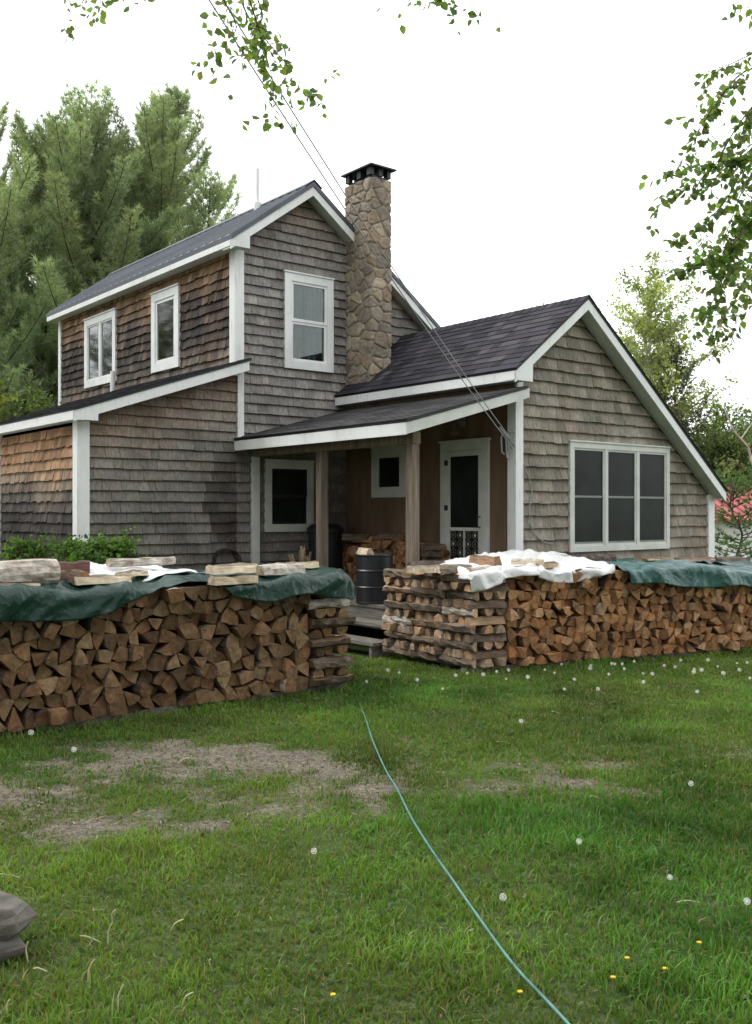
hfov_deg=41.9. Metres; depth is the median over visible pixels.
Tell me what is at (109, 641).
split log
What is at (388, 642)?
split log
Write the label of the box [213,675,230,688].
split log
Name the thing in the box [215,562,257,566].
split log
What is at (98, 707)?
split log
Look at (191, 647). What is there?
split log
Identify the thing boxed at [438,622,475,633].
split log
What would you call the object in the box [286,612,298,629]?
split log
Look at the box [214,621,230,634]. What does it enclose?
split log
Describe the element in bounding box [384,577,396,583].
split log
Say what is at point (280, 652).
split log
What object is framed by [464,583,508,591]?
split log
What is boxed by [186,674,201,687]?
split log
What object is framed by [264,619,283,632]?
split log
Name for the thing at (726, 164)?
birch tree
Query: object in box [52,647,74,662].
split log
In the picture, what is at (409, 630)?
split log
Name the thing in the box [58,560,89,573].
split log
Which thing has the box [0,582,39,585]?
split log
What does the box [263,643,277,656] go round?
split log
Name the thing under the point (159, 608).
split log
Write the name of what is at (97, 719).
sleepers
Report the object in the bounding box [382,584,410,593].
split log
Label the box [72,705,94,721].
split log
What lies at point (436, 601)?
split log
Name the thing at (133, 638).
split log
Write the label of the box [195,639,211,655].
split log
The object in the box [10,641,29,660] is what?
split log
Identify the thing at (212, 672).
split log
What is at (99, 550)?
shrub
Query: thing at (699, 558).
split log
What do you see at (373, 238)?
service wire
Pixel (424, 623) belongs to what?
split log
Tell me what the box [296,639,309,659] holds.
split log
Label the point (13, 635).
split log
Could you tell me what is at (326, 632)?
split log
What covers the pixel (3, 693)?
split log
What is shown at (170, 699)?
split log
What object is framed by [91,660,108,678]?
split log
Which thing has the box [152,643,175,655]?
split log
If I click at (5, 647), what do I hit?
split log
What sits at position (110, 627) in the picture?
split log
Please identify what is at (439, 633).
split log
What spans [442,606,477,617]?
split log
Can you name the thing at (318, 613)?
split log
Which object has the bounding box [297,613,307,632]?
split log
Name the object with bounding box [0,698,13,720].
split log
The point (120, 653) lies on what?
split log
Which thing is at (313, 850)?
dandelion clock
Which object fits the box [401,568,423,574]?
split log
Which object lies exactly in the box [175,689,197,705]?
split log
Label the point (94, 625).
split log
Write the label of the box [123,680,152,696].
split log
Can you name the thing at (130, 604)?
split log
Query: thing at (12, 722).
split log
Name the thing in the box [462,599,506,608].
split log
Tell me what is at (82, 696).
split log
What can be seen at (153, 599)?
split log
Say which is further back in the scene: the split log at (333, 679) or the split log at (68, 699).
the split log at (333, 679)
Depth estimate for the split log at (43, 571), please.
7.10 m
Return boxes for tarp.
[0,563,354,621]
[605,558,751,587]
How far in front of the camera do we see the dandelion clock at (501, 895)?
3.89 m
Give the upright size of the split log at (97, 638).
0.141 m
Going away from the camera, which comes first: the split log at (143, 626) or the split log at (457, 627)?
the split log at (143, 626)
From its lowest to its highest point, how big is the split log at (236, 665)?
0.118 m
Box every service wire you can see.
[209,0,512,447]
[233,16,514,443]
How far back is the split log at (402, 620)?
10.51 m
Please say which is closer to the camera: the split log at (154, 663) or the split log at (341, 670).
the split log at (154, 663)
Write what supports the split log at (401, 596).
on the split log at (397, 604)
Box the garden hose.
[358,659,569,1023]
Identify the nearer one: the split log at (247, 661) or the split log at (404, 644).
the split log at (247, 661)
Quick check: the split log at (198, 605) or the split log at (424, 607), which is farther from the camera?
the split log at (424, 607)
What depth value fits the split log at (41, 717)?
7.11 m
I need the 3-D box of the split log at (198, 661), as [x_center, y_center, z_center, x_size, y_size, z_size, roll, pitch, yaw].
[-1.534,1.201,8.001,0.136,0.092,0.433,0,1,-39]
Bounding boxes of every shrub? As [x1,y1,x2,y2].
[0,534,57,560]
[45,526,148,564]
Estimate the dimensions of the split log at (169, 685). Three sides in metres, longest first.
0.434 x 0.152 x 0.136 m
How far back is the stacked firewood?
10.38 m
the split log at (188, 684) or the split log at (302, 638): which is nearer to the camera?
the split log at (188, 684)
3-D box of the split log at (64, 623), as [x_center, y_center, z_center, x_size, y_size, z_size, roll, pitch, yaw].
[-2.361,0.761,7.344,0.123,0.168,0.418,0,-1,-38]
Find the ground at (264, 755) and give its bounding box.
[0,527,751,1023]
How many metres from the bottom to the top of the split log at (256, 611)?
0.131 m
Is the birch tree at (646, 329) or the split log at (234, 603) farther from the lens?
the birch tree at (646, 329)
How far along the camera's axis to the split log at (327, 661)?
8.65 m
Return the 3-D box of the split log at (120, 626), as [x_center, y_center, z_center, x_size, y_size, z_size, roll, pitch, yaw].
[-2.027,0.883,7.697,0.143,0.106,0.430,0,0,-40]
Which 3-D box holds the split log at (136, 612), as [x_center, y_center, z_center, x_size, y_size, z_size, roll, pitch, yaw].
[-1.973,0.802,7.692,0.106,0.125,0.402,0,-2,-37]
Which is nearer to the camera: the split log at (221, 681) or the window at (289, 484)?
the split log at (221, 681)
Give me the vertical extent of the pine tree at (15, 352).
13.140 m
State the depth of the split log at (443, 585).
9.95 m
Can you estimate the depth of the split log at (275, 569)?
8.45 m
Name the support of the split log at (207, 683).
on the split log at (203, 695)
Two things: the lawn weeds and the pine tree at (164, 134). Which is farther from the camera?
the pine tree at (164, 134)
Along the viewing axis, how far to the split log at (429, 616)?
10.15 m
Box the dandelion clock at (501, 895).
[499,893,506,909]
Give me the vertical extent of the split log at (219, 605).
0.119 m
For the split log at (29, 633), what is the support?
on the split log at (21, 649)
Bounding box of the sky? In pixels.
[0,0,751,444]
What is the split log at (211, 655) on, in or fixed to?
on the split log at (222, 668)
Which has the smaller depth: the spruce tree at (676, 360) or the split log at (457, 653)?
the split log at (457, 653)
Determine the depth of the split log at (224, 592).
8.00 m
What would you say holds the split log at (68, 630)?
on the split log at (67, 642)
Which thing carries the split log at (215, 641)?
on the split log at (220, 657)
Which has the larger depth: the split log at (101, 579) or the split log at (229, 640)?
the split log at (229, 640)
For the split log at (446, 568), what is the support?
on the split log at (450, 577)
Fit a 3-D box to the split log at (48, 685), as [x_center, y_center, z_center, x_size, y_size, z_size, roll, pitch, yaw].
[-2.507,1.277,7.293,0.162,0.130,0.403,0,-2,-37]
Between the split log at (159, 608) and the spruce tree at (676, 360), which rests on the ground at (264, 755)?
the spruce tree at (676, 360)
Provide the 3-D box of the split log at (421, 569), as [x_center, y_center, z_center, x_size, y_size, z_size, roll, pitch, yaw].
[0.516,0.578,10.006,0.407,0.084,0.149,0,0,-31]
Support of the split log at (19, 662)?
on the split log at (7, 677)
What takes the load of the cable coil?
hanging from the house
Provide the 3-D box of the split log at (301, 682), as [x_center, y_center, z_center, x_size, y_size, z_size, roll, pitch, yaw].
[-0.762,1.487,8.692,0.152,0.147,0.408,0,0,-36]
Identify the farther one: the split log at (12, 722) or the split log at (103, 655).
the split log at (103, 655)
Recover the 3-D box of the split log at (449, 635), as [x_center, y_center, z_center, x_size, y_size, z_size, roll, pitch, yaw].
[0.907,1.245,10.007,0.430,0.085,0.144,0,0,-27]
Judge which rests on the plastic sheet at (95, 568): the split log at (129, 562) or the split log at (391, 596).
the split log at (129, 562)
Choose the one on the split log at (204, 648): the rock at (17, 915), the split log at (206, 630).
the split log at (206, 630)
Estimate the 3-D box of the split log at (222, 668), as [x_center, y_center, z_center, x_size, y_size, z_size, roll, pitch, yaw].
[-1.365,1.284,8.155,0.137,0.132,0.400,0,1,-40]
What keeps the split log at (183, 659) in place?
on the split log at (178, 674)
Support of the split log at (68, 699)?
on the split log at (69, 717)
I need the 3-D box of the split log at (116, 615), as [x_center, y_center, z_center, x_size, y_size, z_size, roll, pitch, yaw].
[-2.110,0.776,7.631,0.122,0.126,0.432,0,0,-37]
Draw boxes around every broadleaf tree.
[677,392,751,485]
[690,393,751,464]
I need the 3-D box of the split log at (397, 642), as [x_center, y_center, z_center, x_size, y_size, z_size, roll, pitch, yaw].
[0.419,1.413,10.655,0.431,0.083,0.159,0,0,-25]
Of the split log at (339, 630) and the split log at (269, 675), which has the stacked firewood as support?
the split log at (339, 630)
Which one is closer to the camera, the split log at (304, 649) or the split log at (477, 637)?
the split log at (304, 649)
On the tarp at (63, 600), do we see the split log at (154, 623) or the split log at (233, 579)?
the split log at (233, 579)
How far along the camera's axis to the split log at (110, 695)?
7.42 m
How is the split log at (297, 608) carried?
on the split log at (302, 623)
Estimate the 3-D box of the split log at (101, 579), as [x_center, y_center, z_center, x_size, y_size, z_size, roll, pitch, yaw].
[-2.091,0.510,7.457,0.437,0.071,0.162,0,0,-42]
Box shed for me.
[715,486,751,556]
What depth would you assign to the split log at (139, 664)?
7.55 m
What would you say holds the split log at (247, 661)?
on the split log at (244, 676)
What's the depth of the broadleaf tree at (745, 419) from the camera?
29.88 m
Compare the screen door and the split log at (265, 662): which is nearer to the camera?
the split log at (265, 662)
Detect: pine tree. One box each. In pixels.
[0,75,178,417]
[0,99,81,420]
[0,109,119,417]
[0,131,186,372]
[21,80,244,405]
[157,162,244,248]
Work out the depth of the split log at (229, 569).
8.02 m
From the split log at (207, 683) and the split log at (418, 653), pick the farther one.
the split log at (418, 653)
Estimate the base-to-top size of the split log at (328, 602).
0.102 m
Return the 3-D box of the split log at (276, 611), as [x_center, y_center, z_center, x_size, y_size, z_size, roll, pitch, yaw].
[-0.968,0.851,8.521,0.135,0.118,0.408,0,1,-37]
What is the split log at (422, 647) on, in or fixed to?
on the split log at (418, 653)
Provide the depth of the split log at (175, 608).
7.75 m
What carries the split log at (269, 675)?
on the split log at (278, 675)
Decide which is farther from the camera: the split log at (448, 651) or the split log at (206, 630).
the split log at (448, 651)
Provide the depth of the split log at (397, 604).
10.52 m
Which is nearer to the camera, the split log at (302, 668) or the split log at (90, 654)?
the split log at (90, 654)
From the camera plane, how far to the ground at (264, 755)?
4.53 m
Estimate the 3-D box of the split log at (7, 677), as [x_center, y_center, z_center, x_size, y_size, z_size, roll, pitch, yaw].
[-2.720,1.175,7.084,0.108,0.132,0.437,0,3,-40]
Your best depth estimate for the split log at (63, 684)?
7.19 m
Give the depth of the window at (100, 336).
17.28 m
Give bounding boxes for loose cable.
[523,462,552,543]
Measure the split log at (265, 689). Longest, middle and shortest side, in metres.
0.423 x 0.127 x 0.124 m
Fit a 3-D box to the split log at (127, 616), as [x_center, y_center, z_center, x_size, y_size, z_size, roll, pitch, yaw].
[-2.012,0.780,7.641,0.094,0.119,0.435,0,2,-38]
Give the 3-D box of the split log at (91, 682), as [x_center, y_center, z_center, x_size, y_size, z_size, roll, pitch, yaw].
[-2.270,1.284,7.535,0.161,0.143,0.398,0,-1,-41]
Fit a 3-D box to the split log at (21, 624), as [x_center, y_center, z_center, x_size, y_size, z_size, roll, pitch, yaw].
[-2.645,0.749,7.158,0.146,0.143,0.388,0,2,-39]
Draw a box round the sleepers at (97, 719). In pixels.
[0,683,345,736]
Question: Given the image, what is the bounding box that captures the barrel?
[355,553,393,603]
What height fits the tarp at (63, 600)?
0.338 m
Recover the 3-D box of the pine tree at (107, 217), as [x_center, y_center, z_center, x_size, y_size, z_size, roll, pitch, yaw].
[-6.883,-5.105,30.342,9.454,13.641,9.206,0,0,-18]
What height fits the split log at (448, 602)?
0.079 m
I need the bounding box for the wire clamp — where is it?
[498,427,514,459]
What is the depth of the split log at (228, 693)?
8.05 m
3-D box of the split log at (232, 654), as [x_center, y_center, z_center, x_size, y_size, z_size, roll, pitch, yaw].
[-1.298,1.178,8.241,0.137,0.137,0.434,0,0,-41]
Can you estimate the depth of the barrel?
11.68 m
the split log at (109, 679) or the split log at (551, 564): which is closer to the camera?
the split log at (109, 679)
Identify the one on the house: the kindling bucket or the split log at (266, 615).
the kindling bucket
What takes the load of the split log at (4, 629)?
on the split log at (5, 647)
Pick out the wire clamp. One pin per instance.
(506, 435)
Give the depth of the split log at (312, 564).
8.91 m
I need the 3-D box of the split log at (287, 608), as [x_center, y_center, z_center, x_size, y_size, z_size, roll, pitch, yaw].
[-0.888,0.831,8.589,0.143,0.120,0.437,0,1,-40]
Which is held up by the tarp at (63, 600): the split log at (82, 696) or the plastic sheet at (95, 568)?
the plastic sheet at (95, 568)
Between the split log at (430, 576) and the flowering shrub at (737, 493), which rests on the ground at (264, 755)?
the flowering shrub at (737, 493)
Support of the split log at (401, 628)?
on the stacked firewood
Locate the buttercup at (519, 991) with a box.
[517,989,521,1008]
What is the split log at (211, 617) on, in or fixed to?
on the split log at (206, 630)
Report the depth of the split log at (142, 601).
7.59 m
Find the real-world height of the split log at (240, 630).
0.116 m
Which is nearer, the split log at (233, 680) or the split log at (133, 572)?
the split log at (133, 572)
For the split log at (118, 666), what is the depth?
7.49 m
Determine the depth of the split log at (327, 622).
8.68 m
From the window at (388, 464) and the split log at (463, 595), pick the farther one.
the window at (388, 464)
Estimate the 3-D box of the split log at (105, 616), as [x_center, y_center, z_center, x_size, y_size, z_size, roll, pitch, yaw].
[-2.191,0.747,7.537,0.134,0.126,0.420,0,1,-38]
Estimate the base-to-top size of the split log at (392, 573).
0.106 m
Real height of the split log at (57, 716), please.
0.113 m
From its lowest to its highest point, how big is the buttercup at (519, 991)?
0.070 m
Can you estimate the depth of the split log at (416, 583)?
10.29 m
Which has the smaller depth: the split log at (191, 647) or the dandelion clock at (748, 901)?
the dandelion clock at (748, 901)
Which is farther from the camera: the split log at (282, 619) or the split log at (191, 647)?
the split log at (282, 619)
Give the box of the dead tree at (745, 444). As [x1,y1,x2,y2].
[724,408,751,464]
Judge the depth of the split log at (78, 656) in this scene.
7.27 m
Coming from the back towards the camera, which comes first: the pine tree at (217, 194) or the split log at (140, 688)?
the pine tree at (217, 194)
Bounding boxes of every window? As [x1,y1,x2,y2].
[83,308,117,388]
[150,283,180,372]
[264,459,314,531]
[282,270,334,372]
[370,445,405,497]
[567,440,670,551]
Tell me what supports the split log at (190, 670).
on the split log at (188, 684)
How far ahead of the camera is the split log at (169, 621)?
7.76 m
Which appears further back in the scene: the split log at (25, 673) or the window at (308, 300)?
the window at (308, 300)
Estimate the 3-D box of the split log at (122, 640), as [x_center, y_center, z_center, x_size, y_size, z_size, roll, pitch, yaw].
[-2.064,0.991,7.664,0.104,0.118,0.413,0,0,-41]
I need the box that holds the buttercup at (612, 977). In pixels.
[610,976,614,990]
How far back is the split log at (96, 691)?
7.37 m
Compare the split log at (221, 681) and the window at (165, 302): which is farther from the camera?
the window at (165, 302)
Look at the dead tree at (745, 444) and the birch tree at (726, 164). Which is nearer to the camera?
the birch tree at (726, 164)
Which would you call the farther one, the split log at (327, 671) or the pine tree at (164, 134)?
the pine tree at (164, 134)
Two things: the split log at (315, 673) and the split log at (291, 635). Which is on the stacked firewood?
the split log at (315, 673)
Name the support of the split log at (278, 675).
on the split log at (275, 686)
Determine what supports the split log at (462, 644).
on the split log at (490, 653)
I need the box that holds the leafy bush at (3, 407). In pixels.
[0,371,60,425]
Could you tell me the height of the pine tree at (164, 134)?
14.556 m
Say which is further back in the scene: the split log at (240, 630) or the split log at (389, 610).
the split log at (389, 610)
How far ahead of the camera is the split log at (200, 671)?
7.91 m
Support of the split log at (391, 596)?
on the stacked firewood
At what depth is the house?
13.67 m
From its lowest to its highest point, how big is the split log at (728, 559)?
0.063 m
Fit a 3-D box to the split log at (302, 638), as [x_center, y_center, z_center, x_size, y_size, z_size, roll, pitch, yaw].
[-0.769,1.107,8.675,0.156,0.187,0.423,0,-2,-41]
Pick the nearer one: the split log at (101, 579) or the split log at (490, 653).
the split log at (101, 579)
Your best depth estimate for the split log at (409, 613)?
10.36 m
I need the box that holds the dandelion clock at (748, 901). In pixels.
[743,898,750,918]
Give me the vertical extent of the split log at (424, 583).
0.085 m
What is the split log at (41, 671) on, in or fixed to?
on the split log at (48, 685)
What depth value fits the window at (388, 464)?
14.10 m
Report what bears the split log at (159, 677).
on the stacked firewood
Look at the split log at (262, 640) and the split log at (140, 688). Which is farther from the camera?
the split log at (262, 640)
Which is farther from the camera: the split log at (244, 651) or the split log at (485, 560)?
the split log at (485, 560)
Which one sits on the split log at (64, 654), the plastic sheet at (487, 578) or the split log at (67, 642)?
the split log at (67, 642)
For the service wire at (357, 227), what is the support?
attached to the wire clamp
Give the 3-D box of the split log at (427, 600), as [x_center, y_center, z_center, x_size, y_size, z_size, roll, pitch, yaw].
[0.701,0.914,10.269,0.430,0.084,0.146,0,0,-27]
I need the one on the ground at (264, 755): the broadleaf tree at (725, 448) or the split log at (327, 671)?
the broadleaf tree at (725, 448)
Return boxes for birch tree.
[54,0,751,363]
[597,244,743,445]
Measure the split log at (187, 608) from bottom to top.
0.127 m
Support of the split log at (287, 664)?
on the stacked firewood
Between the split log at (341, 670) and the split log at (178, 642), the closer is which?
the split log at (178, 642)
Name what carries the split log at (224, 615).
on the split log at (233, 619)
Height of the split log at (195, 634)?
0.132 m
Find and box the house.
[0,162,727,657]
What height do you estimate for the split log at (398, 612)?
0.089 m
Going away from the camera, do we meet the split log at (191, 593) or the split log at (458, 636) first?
the split log at (191, 593)
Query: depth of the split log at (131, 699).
7.52 m
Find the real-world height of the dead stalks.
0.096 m
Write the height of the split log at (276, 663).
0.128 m
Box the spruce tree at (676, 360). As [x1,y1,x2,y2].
[655,337,720,448]
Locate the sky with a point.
(520, 153)
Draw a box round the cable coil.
[212,548,241,564]
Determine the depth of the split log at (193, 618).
7.95 m
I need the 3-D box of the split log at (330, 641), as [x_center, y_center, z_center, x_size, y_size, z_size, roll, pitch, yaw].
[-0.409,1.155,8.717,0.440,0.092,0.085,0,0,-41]
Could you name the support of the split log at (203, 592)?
on the split log at (198, 605)
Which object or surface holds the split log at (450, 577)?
on the split log at (457, 586)
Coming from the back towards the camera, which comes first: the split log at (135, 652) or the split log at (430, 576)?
the split log at (430, 576)
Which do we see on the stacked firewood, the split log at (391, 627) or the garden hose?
the split log at (391, 627)
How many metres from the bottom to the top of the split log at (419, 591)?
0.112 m
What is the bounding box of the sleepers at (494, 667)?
[420,647,743,672]
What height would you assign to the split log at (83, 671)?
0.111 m
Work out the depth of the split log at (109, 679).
7.42 m
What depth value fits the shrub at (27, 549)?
10.92 m
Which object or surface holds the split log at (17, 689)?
on the split log at (20, 703)
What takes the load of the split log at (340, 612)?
on the stacked firewood
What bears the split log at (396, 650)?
on the ground at (264, 755)
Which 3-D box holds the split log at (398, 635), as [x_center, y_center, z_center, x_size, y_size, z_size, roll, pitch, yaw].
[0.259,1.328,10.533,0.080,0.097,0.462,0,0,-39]
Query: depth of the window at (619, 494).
13.44 m
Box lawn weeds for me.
[0,652,751,1023]
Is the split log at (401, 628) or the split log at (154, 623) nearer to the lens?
the split log at (154, 623)
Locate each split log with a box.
[0,559,60,583]
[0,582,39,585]
[0,622,12,627]
[0,624,9,636]
[0,636,12,654]
[0,654,15,670]
[0,665,16,687]
[0,683,8,698]
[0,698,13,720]
[0,707,23,731]
[0,722,6,731]
[1,678,27,699]
[2,627,22,644]
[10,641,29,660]
[12,622,31,626]
[12,696,29,710]
[13,653,25,669]
[15,661,34,681]
[16,707,34,728]
[20,681,41,697]
[22,626,40,640]
[26,695,43,708]
[26,707,48,726]
[27,638,37,648]
[30,648,47,665]
[31,647,57,667]
[31,663,52,679]
[32,622,42,628]
[34,622,60,638]
[35,675,57,694]
[40,692,63,707]
[44,705,66,724]
[47,660,70,676]
[49,620,78,626]
[51,634,60,648]
[51,673,70,693]
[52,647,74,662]
[53,690,75,706]
[57,623,75,637]
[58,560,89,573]
[59,634,74,649]
[60,569,90,582]
[63,706,73,722]
[67,647,87,664]
[67,674,83,691]
[71,574,130,584]
[71,664,93,677]
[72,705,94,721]
[73,688,91,704]
[74,630,92,648]
[75,623,87,638]
[77,617,105,632]
[78,696,107,716]
[80,648,95,665]
[80,675,99,690]
[84,686,102,706]
[90,632,104,650]
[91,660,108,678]
[93,649,112,662]
[95,614,109,618]
[95,668,119,687]
[99,632,118,651]
[99,646,127,660]
[99,686,123,703]
[102,619,115,633]
[106,556,175,566]
[106,695,127,715]
[108,608,122,621]
[109,660,125,673]
[110,620,136,633]
[112,670,137,683]
[113,672,132,688]
[115,569,148,576]
[116,629,138,645]
[116,632,128,647]
[120,599,137,607]
[120,608,133,622]
[122,689,154,708]
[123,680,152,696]
[123,691,140,705]
[124,657,146,670]
[126,644,143,661]
[126,702,142,712]
[127,642,155,661]
[130,607,140,622]
[132,595,147,606]
[132,604,152,619]
[134,619,150,632]
[135,670,151,683]
[137,630,158,643]
[144,617,162,629]
[145,669,168,685]
[146,654,163,670]
[148,590,159,607]
[148,613,176,629]
[150,628,175,642]
[150,691,165,706]
[151,600,169,616]
[151,653,168,666]
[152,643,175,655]
[153,675,176,693]
[155,690,175,706]
[157,635,186,652]
[158,586,184,602]
[162,664,186,685]
[164,654,179,669]
[165,601,181,613]
[167,623,192,638]
[169,600,193,614]
[173,584,199,600]
[175,614,191,627]
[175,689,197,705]
[176,653,190,664]
[177,675,193,690]
[178,639,202,657]
[181,583,210,599]
[184,613,200,626]
[186,597,205,612]
[186,662,194,673]
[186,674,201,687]
[187,625,200,638]
[189,655,207,667]
[190,687,213,703]
[192,663,209,676]
[193,663,218,678]
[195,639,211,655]
[197,622,215,639]
[198,584,229,597]
[199,612,218,623]
[200,647,216,664]
[200,678,213,689]
[204,634,223,647]
[205,564,255,574]
[206,586,221,599]
[206,661,230,676]
[207,574,257,585]
[208,597,228,612]
[208,687,225,701]
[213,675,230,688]
[213,685,236,699]
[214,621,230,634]
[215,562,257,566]
[215,646,240,662]
[216,650,225,662]
[217,607,231,622]
[217,633,239,647]
[222,611,238,624]
[225,594,242,610]
[225,623,249,637]
[227,672,239,685]
[230,659,241,670]
[230,684,250,699]
[231,669,254,684]
[235,610,250,624]
[238,632,250,648]
[240,655,253,670]
[241,646,250,655]
[241,679,261,695]
[245,636,256,649]
[246,605,263,619]
[246,645,268,660]
[248,618,257,633]
[251,631,269,645]
[252,622,270,634]
[254,609,272,621]
[254,655,271,666]
[254,678,270,694]
[255,563,305,575]
[258,667,273,682]
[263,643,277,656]
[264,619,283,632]
[265,679,280,690]
[267,605,282,617]
[270,657,282,669]
[273,615,287,629]
[273,631,285,645]
[274,669,284,680]
[275,644,283,657]
[276,602,294,615]
[278,561,318,567]
[278,658,295,671]
[281,596,296,602]
[283,649,306,665]
[284,629,298,643]
[284,642,293,655]
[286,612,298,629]
[287,630,308,649]
[291,602,304,615]
[295,674,307,690]
[296,594,310,604]
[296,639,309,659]
[296,662,308,675]
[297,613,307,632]
[299,668,323,677]
[300,608,326,617]
[304,628,322,638]
[305,598,349,609]
[307,616,355,628]
[307,655,352,668]
[307,673,353,687]
[309,635,350,647]
[309,647,324,656]
[311,594,325,598]
[313,627,332,636]
[322,667,334,675]
[323,607,335,616]
[323,646,333,654]
[331,625,347,635]
[332,645,347,654]
[333,607,347,616]
[333,665,348,674]
[356,547,373,554]
[381,622,386,629]
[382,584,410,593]
[382,614,414,625]
[382,638,395,645]
[382,645,412,657]
[383,568,413,578]
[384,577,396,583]
[384,599,412,609]
[384,607,397,615]
[384,631,411,639]
[386,623,397,630]
[387,592,396,600]
[393,609,403,616]
[394,578,404,585]
[394,639,410,645]
[395,593,408,600]
[397,625,408,632]
[399,641,411,648]
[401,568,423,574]
[403,609,415,617]
[405,625,415,633]
[406,560,444,567]
[407,564,438,572]
[409,602,441,612]
[410,586,444,597]
[410,618,442,628]
[411,573,441,580]
[411,579,434,586]
[411,634,440,646]
[412,649,443,662]
[414,626,429,634]
[415,596,423,602]
[415,611,427,618]
[419,644,426,651]
[421,580,431,587]
[423,597,432,603]
[424,612,439,620]
[432,597,447,604]
[434,564,471,573]
[434,613,448,621]
[434,629,447,637]
[438,581,452,589]
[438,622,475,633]
[439,654,475,667]
[440,573,469,582]
[440,637,476,651]
[441,598,453,606]
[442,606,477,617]
[443,647,453,655]
[444,631,457,639]
[445,590,478,600]
[448,615,478,622]
[450,582,469,589]
[452,649,479,657]
[454,632,469,640]
[458,615,497,624]
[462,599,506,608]
[463,632,506,642]
[463,648,507,659]
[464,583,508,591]
[466,565,489,571]
[469,555,501,565]
[511,558,543,564]
[535,561,558,567]
[586,554,615,560]
[633,557,673,560]
[674,557,715,560]
[713,556,749,561]
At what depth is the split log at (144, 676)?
7.64 m
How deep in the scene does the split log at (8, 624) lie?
6.93 m
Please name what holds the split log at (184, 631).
on the split log at (195, 634)
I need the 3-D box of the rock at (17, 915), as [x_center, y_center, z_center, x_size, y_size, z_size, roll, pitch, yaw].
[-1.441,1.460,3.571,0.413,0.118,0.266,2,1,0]
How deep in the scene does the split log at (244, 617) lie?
8.13 m
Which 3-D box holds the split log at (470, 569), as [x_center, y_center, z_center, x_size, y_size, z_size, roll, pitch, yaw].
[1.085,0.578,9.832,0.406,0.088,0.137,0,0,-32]
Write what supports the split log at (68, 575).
on the tarp at (63, 600)
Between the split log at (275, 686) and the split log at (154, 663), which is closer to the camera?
the split log at (154, 663)
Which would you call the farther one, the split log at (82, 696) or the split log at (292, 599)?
the split log at (292, 599)
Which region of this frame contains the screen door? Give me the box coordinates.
[444,449,481,559]
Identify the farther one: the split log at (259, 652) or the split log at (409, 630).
the split log at (409, 630)
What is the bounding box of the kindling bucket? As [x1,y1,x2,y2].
[288,545,311,561]
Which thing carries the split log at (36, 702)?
on the split log at (41, 717)
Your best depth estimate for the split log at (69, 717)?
7.25 m
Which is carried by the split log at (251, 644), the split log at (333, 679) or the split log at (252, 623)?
the split log at (252, 623)
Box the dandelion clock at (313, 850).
[311,848,316,866]
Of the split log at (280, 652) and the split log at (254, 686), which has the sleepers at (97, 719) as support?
the split log at (254, 686)
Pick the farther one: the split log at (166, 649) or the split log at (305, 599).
the split log at (305, 599)
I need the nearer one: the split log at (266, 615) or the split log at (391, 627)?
the split log at (266, 615)
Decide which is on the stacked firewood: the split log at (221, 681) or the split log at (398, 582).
the split log at (398, 582)
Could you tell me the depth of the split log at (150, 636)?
7.66 m
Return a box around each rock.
[0,891,36,940]
[0,934,25,963]
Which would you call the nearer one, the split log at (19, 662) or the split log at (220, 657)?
the split log at (19, 662)
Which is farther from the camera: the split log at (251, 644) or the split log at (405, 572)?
the split log at (405, 572)
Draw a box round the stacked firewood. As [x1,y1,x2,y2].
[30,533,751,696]
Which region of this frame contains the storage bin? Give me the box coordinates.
[307,523,343,568]
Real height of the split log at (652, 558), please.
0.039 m
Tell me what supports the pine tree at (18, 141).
on the ground at (264, 755)
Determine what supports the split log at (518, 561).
on the plastic sheet at (487, 578)
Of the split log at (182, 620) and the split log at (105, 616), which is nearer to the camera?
the split log at (105, 616)
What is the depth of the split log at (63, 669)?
7.25 m
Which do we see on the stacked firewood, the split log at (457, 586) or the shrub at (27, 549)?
the split log at (457, 586)
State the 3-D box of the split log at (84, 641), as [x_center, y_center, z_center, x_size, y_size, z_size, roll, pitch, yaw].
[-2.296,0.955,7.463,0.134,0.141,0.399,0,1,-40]
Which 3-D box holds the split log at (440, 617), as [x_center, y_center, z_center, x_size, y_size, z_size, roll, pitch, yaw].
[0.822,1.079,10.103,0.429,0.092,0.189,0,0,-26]
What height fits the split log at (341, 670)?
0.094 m
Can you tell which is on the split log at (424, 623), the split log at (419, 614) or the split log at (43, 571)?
the split log at (419, 614)
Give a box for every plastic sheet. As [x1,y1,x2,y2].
[89,562,203,583]
[439,549,614,591]
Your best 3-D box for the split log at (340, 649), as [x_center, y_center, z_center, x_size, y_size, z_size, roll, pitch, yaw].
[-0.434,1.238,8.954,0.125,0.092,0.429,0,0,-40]
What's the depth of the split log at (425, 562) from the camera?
10.23 m
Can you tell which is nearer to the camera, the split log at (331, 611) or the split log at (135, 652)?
the split log at (135, 652)
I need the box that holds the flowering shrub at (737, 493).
[715,463,751,558]
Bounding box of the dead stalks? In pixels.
[0,711,699,1016]
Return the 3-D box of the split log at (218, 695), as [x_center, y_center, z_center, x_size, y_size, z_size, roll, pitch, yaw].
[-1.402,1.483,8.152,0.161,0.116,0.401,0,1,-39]
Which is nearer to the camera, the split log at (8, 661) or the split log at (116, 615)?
the split log at (8, 661)
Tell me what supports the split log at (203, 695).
on the sleepers at (97, 719)
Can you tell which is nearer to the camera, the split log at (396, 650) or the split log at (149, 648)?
the split log at (149, 648)
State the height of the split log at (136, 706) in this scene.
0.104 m
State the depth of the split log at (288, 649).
8.48 m

